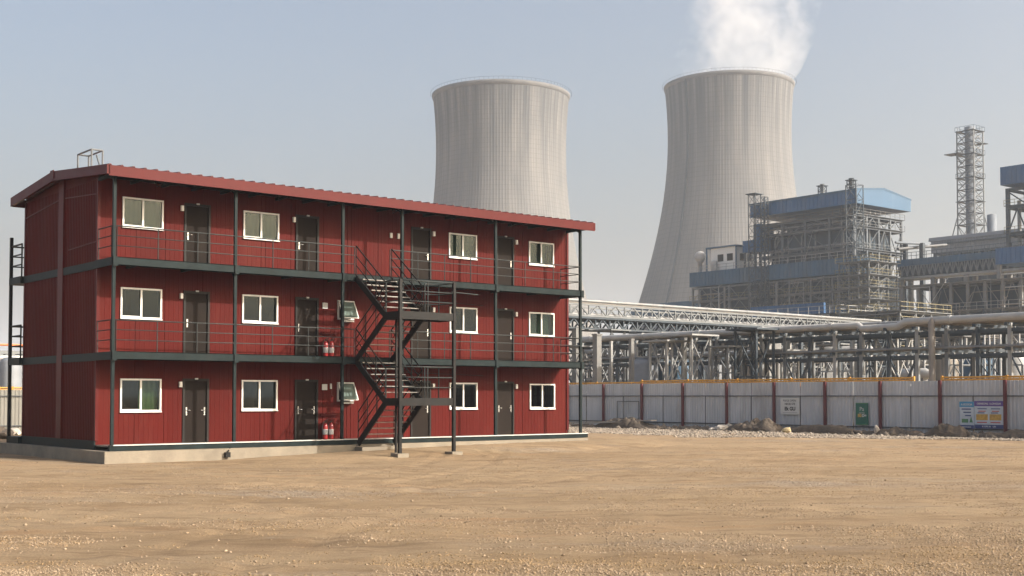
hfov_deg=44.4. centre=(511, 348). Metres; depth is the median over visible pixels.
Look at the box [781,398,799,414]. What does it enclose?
sign board
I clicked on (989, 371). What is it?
lattice trestle
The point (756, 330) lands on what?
lattice trestle
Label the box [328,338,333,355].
fire extinguisher
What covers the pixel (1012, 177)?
boiler house
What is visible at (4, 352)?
pipe rack
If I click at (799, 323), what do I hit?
process structure
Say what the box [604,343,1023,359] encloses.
pipeline
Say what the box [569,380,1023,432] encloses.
sheet metal fence
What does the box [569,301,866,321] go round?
pipeline
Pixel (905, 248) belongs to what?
link duct
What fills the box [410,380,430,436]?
door
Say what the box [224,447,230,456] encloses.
floodlight
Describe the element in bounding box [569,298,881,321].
pipeline
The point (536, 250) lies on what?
window
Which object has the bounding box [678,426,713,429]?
spoil heap
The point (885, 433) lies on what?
dark rubble
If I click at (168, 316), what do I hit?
accommodation block
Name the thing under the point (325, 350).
fire extinguisher
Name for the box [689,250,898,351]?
mill bay
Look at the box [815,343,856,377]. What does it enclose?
lattice trestle
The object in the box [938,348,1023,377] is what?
lattice girder
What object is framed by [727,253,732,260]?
cabin window
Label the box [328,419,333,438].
fire extinguisher
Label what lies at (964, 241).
precipitator hall
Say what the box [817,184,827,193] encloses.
vent frame
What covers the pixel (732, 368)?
process structure
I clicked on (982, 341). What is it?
process structure
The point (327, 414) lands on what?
extinguisher bracket
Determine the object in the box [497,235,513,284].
door
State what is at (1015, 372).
storage tank
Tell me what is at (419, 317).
steel staircase
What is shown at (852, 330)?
pipeline
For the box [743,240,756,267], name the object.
clad annex
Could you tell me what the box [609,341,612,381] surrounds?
support post
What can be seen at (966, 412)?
poster
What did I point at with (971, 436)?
rubble edge
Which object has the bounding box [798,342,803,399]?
support post
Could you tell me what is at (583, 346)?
lattice trestle
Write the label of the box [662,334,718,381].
lattice trestle
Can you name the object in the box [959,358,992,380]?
storage tank
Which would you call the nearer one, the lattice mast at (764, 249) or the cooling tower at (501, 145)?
the lattice mast at (764, 249)
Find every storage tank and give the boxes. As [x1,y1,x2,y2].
[0,357,21,386]
[634,358,653,383]
[658,361,693,381]
[698,360,730,381]
[750,343,780,417]
[936,359,958,380]
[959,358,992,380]
[992,351,1023,377]
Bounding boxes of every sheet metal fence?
[0,390,21,430]
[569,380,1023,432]
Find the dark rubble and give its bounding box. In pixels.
[569,423,1018,438]
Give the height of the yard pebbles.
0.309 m
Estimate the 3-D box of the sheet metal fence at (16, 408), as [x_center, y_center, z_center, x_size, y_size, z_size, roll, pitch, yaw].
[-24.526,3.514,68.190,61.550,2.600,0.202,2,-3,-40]
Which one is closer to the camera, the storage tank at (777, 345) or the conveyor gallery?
the storage tank at (777, 345)
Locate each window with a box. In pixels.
[120,287,161,319]
[120,379,161,412]
[122,196,163,230]
[241,380,277,410]
[242,294,277,324]
[243,210,279,241]
[337,300,358,321]
[337,382,358,403]
[448,233,476,259]
[449,307,477,333]
[449,383,477,409]
[528,241,553,266]
[529,312,554,336]
[529,384,554,409]
[718,254,722,261]
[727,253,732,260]
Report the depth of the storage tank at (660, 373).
102.70 m
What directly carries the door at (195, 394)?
in the accommodation block
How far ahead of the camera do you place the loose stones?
17.21 m
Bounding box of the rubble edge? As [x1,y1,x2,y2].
[569,424,1013,440]
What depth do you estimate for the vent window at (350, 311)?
43.56 m
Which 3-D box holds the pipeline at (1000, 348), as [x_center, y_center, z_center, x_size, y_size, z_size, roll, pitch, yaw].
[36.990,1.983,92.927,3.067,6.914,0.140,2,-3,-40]
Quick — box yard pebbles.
[0,442,1023,575]
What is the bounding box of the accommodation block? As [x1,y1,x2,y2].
[0,163,594,463]
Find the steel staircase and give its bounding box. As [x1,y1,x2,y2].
[355,245,477,457]
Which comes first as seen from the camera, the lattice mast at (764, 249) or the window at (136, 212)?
the window at (136, 212)
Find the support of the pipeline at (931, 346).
on the ground
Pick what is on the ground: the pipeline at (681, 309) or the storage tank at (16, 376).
the storage tank at (16, 376)
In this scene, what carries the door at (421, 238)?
in the accommodation block
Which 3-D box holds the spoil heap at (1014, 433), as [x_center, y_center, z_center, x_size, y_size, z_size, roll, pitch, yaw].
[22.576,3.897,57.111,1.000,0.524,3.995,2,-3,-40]
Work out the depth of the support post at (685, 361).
93.93 m
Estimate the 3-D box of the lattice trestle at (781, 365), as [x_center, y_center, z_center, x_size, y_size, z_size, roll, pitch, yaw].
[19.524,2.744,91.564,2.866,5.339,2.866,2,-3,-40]
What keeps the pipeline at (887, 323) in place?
on the pipe rack at (975, 332)
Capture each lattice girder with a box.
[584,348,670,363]
[668,350,749,365]
[781,332,906,373]
[792,351,913,377]
[921,326,1023,344]
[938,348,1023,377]
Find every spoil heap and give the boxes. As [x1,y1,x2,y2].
[571,424,594,426]
[594,417,660,428]
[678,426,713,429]
[725,418,782,431]
[780,424,853,433]
[863,426,922,435]
[923,423,968,436]
[967,429,1023,438]
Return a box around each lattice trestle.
[569,345,592,381]
[592,329,630,383]
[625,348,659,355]
[642,340,689,415]
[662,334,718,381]
[706,345,747,381]
[725,327,778,413]
[754,349,805,380]
[793,341,829,380]
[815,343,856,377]
[857,339,886,381]
[874,338,912,381]
[906,337,935,380]
[936,336,971,378]
[970,352,1000,380]
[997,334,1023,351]
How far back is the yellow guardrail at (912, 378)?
69.19 m
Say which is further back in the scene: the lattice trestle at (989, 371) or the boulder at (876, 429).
the lattice trestle at (989, 371)
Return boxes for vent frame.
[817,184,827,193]
[845,178,857,188]
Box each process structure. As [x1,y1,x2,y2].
[569,340,700,383]
[698,335,818,380]
[720,304,888,376]
[816,301,951,381]
[898,272,1023,345]
[909,335,1023,368]
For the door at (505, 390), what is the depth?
48.20 m
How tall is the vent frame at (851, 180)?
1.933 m
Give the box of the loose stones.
[1,448,1016,575]
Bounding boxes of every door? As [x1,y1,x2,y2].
[182,378,208,442]
[183,290,209,352]
[184,203,210,262]
[294,379,317,439]
[295,214,318,270]
[295,297,318,355]
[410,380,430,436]
[411,226,431,278]
[411,304,430,357]
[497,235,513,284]
[497,308,513,359]
[497,381,513,434]
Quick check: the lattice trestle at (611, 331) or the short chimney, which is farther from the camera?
the short chimney
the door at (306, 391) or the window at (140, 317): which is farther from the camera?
the door at (306, 391)
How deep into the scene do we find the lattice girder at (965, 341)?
121.40 m
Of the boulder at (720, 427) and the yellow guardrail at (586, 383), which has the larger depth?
the yellow guardrail at (586, 383)
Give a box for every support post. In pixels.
[592,334,601,381]
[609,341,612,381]
[628,339,634,383]
[680,338,686,381]
[708,337,712,379]
[766,337,771,380]
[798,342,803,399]
[850,340,854,395]
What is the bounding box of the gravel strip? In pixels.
[568,426,1023,440]
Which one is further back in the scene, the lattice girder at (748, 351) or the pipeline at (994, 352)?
the lattice girder at (748, 351)
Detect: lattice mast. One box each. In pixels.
[745,193,763,316]
[760,196,768,306]
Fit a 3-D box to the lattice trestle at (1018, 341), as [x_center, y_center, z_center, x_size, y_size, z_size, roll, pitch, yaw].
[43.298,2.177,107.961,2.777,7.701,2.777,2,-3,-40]
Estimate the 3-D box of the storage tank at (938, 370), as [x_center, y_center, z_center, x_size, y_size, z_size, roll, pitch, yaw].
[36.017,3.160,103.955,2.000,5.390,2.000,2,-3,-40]
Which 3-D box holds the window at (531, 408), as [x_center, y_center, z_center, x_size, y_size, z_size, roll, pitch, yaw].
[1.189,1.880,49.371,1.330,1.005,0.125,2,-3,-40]
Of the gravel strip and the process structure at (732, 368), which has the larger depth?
the process structure at (732, 368)
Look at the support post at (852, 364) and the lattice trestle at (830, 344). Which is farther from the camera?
the lattice trestle at (830, 344)
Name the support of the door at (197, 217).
in the accommodation block
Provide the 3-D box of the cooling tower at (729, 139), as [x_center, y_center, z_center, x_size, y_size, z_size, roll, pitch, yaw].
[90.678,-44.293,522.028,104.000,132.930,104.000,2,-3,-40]
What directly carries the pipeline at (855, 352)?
on the pipe rack at (975, 332)
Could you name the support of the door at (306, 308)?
in the accommodation block
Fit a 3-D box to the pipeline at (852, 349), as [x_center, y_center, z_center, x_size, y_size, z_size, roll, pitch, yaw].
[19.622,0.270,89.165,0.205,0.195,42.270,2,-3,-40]
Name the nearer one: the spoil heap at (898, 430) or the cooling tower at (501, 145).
the spoil heap at (898, 430)
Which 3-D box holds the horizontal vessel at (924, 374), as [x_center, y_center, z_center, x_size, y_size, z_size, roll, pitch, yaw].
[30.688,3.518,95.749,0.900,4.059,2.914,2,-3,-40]
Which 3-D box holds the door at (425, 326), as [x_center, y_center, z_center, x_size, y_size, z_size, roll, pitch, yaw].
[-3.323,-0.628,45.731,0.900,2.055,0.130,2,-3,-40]
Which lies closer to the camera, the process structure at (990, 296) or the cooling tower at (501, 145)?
the process structure at (990, 296)
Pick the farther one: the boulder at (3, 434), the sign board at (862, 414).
the sign board at (862, 414)
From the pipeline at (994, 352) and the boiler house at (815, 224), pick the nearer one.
the pipeline at (994, 352)
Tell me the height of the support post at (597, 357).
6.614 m
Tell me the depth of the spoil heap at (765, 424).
67.05 m
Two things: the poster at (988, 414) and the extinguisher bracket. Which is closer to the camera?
the extinguisher bracket
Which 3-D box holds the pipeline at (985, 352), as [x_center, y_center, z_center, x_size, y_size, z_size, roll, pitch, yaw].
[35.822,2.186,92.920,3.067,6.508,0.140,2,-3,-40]
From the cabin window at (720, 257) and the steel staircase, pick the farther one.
the cabin window at (720, 257)
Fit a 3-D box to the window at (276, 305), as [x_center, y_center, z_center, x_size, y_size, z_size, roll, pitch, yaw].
[-8.352,-1.305,41.573,1.340,0.945,0.125,2,-3,-40]
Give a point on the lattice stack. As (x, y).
(970, 179)
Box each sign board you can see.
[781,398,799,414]
[856,403,868,424]
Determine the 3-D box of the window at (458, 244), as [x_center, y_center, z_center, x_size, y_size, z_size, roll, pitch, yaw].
[-1.886,-3.836,47.112,1.340,0.990,0.244,2,-3,-40]
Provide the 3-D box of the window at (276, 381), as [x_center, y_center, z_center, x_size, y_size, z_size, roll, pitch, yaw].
[-8.352,1.543,41.466,1.340,1.025,0.125,2,-3,-40]
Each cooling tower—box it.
[430,76,607,382]
[614,67,796,379]
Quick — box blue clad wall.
[750,302,825,316]
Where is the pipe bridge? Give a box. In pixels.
[569,303,881,382]
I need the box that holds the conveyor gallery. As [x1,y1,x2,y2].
[896,241,1023,309]
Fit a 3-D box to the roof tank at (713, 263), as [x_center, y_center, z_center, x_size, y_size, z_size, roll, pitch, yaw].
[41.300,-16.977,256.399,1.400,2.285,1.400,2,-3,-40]
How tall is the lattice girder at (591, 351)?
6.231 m
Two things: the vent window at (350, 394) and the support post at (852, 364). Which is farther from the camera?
the support post at (852, 364)
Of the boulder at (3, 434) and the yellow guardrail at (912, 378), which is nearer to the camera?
the boulder at (3, 434)
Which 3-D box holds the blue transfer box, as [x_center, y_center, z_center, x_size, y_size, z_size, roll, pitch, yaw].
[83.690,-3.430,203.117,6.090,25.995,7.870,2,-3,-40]
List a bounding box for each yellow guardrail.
[0,386,21,389]
[569,381,640,384]
[641,376,914,385]
[941,375,1023,380]
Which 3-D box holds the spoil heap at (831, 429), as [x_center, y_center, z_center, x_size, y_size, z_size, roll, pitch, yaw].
[15.999,4.167,64.880,1.200,0.566,5.181,2,-3,-40]
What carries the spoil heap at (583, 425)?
on the ground
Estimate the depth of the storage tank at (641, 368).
99.04 m
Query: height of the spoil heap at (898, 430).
0.530 m
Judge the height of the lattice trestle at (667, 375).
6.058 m
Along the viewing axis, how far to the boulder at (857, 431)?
62.34 m
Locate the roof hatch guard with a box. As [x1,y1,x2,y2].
[77,148,103,167]
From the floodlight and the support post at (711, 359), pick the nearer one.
the floodlight
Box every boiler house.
[749,188,910,308]
[1000,164,1023,276]
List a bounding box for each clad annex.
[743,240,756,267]
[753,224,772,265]
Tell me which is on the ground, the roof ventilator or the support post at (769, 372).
the support post at (769, 372)
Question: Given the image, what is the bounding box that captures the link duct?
[895,241,946,309]
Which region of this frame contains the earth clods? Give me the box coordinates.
[0,437,1023,575]
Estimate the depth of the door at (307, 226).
42.82 m
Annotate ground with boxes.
[0,420,1023,575]
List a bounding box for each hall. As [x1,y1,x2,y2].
[631,300,700,353]
[928,229,1023,282]
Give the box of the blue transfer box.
[995,246,1023,278]
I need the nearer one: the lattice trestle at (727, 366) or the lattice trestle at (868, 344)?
the lattice trestle at (727, 366)
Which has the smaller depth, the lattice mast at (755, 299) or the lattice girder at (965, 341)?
the lattice girder at (965, 341)
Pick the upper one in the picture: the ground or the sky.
the sky
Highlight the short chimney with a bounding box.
[987,214,996,231]
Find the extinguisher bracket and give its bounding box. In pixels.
[320,414,335,415]
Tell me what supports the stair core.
on the ground
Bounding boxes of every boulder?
[0,430,13,438]
[717,425,727,430]
[781,427,790,432]
[853,430,862,433]
[874,425,879,432]
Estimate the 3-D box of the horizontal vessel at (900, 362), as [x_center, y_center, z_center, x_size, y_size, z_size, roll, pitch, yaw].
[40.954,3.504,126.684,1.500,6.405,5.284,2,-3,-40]
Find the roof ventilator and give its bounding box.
[695,251,705,271]
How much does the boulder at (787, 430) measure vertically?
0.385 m
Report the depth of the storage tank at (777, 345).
95.20 m
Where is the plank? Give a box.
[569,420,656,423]
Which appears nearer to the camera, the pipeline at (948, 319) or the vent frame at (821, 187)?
the pipeline at (948, 319)
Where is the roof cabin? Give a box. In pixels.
[706,244,753,270]
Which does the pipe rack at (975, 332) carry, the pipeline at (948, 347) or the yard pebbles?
the pipeline at (948, 347)
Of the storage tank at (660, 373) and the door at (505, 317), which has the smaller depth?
the door at (505, 317)
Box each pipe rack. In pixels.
[0,350,22,355]
[577,322,1023,419]
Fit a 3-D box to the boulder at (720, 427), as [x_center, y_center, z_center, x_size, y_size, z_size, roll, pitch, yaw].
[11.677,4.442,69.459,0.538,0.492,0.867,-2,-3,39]
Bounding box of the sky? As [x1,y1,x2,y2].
[0,0,1023,382]
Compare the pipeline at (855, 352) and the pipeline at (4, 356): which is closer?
the pipeline at (855, 352)
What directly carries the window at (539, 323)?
in the accommodation block
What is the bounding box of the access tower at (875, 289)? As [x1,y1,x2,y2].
[835,254,900,312]
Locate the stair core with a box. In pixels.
[845,184,864,310]
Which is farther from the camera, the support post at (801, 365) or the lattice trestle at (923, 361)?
the lattice trestle at (923, 361)
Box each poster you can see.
[959,402,974,428]
[974,401,1002,428]
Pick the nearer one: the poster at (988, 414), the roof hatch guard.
the roof hatch guard
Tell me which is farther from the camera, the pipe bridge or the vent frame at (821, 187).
the vent frame at (821, 187)
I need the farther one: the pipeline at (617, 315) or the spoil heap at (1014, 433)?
the pipeline at (617, 315)
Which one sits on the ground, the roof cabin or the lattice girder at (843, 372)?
the lattice girder at (843, 372)
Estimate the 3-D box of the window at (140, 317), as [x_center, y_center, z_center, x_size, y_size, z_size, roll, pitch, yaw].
[-11.516,-1.398,38.951,1.360,0.975,0.125,2,-3,-40]
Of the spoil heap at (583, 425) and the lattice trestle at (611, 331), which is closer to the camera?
the spoil heap at (583, 425)
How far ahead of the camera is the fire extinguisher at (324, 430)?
42.78 m
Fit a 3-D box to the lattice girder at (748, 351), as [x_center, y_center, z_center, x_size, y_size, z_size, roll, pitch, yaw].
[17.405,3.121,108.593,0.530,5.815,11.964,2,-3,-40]
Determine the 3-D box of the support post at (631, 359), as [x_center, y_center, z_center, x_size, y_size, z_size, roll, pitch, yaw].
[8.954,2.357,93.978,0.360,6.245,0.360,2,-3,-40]
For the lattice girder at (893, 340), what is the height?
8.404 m
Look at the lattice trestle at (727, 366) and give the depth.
90.02 m
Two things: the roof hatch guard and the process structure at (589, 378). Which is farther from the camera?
the process structure at (589, 378)
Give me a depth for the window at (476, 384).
46.88 m
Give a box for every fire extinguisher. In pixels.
[322,338,328,355]
[322,420,327,438]
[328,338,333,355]
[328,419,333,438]
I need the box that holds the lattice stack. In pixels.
[944,124,987,235]
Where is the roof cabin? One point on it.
(729, 254)
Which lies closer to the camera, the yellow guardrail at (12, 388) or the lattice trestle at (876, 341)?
the yellow guardrail at (12, 388)
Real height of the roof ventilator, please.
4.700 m
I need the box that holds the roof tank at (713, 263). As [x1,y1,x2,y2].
[711,260,716,270]
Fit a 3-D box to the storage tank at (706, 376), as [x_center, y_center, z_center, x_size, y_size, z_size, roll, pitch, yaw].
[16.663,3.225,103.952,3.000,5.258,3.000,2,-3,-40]
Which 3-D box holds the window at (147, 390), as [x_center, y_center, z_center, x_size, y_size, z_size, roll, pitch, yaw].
[-11.546,1.450,38.904,1.350,1.090,0.254,2,-3,-40]
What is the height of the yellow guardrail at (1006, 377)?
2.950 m
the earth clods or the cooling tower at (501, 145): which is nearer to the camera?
the earth clods
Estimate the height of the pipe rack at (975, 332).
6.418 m
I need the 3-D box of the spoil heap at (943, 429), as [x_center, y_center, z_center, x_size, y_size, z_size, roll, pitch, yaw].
[20.561,3.875,59.386,1.200,0.739,2.453,2,-3,-40]
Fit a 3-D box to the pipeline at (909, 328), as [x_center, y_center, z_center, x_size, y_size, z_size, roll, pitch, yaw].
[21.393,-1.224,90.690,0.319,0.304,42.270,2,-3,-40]
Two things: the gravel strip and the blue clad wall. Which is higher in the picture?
the blue clad wall
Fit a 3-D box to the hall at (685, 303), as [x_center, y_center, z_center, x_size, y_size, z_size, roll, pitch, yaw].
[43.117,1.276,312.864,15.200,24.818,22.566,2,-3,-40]
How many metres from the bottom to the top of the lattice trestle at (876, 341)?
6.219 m
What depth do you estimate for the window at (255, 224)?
41.79 m
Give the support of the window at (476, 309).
in the accommodation block
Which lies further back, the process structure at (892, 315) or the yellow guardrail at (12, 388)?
the process structure at (892, 315)
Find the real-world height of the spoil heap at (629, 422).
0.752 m
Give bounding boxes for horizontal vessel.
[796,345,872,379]
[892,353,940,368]
[895,368,928,380]
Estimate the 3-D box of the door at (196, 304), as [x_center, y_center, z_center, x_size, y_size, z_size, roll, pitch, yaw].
[-10.097,-0.839,40.118,0.900,2.055,0.130,2,-3,-40]
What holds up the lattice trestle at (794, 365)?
on the ground
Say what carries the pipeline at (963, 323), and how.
on the pipe rack at (975, 332)
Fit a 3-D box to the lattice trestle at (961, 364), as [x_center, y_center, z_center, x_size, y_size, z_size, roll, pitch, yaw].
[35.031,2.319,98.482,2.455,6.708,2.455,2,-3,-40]
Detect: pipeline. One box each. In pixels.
[0,355,22,359]
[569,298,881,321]
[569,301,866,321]
[572,312,791,325]
[578,312,1023,341]
[582,344,1023,359]
[585,344,1020,359]
[587,319,1023,342]
[591,322,1019,342]
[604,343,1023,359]
[645,321,1023,340]
[664,347,1023,358]
[779,324,1003,334]
[928,318,935,380]
[983,335,1001,374]
[993,335,995,374]
[999,334,1001,375]
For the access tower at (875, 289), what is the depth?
221.63 m

